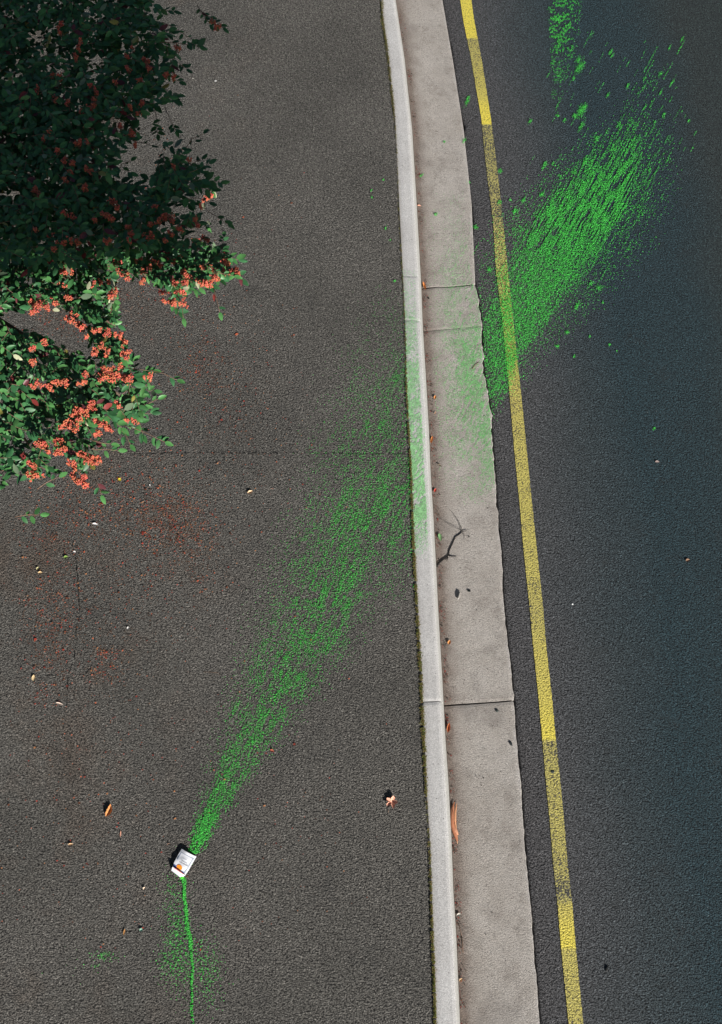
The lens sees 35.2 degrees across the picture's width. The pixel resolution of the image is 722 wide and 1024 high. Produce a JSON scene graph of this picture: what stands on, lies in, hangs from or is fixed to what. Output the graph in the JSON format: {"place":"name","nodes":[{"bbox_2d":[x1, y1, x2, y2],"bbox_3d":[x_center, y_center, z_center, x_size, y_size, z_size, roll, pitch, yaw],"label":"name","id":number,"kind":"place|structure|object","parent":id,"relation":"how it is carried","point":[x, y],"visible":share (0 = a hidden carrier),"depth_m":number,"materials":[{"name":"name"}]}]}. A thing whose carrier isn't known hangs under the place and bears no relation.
{"place":"outdoors","nodes":[
{"label":"outdoors","id":0,"kind":"place"},
{"bbox_2d":[0,0,434,1023],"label":"path","id":1,"kind":"structure","parent":0,"point":[288,98],"depth_m":8.24,"materials":[{"name":"grey asphalt"}]},
{"bbox_2d":[105,804,111,815],"bbox_3d":[-1.700,2.020,7.686,0.040,0.021,0.086,22,69,9],"label":"fallen leaf","id":2,"kind":"object","parent":1,"relation":"on","point":[109,811],"visible":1,"depth_m":7.69,"materials":[{"name":"orange plant"}]},
{"bbox_2d":[0,0,248,523],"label":"berry shrub","id":3,"kind":"object","parent":1,"relation":"on","point":[32,94],"visible":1,"depth_m":5.62,"materials":[{"name":"green plant"}]},
{"bbox_2d":[4,270,307,774],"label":"leaf dust","id":4,"kind":"object","parent":1,"relation":"on","point":[122,538],"visible":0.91,"depth_m":8.48,"materials":[{"name":"brown plant"}]},
{"bbox_2d":[83,864,238,1023],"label":"paint trail","id":5,"kind":"object","parent":1,"relation":"on","point":[186,916],"visible":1,"depth_m":7.35,"materials":[{"name":"green paint"}]},
{"bbox_2d":[1,95,351,950],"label":"crushed berries","id":6,"kind":"object","parent":1,"relation":"on","point":[143,533],"visible":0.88,"depth_m":8.48,"materials":[{"name":"red food"}]},
{"bbox_2d":[171,849,195,878],"bbox_3d":[-1.185,2.337,7.548,0.112,0.032,0.171,26,69,10],"label":"foil pouch","id":7,"kind":"object","parent":1,"relation":"on","point":[183,862],"visible":1,"depth_m":7.55,"materials":[{"name":"white plastic"}]},
{"bbox_2d":[386,796,397,811],"bbox_3d":[0.211,1.979,7.704,0.082,0.020,0.109,0,67,0],"label":"fallen leaf","id":8,"kind":"object","parent":1,"relation":"on","point":[392,801],"visible":1,"depth_m":7.71,"materials":[{"name":"beige plant"}]},
{"bbox_2d":[380,1,437,1023],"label":"moss","id":9,"kind":"object","parent":1,"relation":"on","point":[423,737],"visible":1,"depth_m":8.14,"materials":[{"name":"green plant"}]},
{"bbox_2d":[463,125,534,963],"bbox_3d":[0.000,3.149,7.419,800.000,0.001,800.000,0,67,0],"label":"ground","id":10,"kind":"structure","parent":0,"point":[489,406],"depth_m":9.25,"materials":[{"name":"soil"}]},
{"bbox_2d":[379,0,459,1023],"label":"kerb","id":11,"kind":"structure","parent":10,"relation":"on","point":[443,916],"depth_m":8.32,"materials":[{"name":"concrete"}]},
{"bbox_2d":[396,0,539,1023],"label":"gutter","id":12,"kind":"object","parent":10,"relation":"on","point":[489,867],"visible":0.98,"depth_m":8.45,"materials":[{"name":"concrete"}]},
{"bbox_2d":[436,510,466,566],"bbox_3d":[0.682,0.195,8.601,0.239,0.020,0.472,0,67,0],"label":"dead twig","id":13,"kind":"object","parent":12,"relation":"on","point":[451,544],"visible":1,"depth_m":8.57,"materials":[{"name":"brown wood"}]},
{"bbox_2d":[450,802,458,843],"bbox_3d":[0.636,2.122,7.771,0.063,0.026,0.280,0,67,0],"label":"fallen leaf","id":14,"kind":"object","parent":12,"relation":"on","point":[453,821],"visible":1,"depth_m":7.77,"materials":[{"name":"brown plant"}]},
{"bbox_2d":[399,1,531,1023],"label":"gutter grit","id":15,"kind":"object","parent":12,"relation":"on","point":[447,718],"visible":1,"depth_m":8.38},
{"bbox_2d":[442,0,721,1023],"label":"road","id":16,"kind":"structure","parent":0,"point":[626,524],"depth_m":8.82,"materials":[{"name":"grey asphalt"}]},
{"bbox_2d":[187,29,696,853],"bbox_3d":[1.019,-1.055,9.068,2.727,0.130,8.159,13,68,6],"label":"paint spill","id":17,"kind":"object","parent":16,"relation":"on","point":[489,433],"visible":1,"depth_m":9.18,"materials":[{"name":"green paint"}]},
{"bbox_2d":[460,0,582,1023],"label":"yellow line","id":18,"kind":"object","parent":16,"relation":"on","point":[565,914],"visible":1,"depth_m":8.44,"materials":[{"name":"paint"}]},
{"bbox_2d":[547,0,581,97],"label":"paint spill","id":19,"kind":"object","parent":16,"relation":"on","point":[555,18],"visible":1,"depth_m":10.60,"materials":[{"name":"green paint"}]}
]}

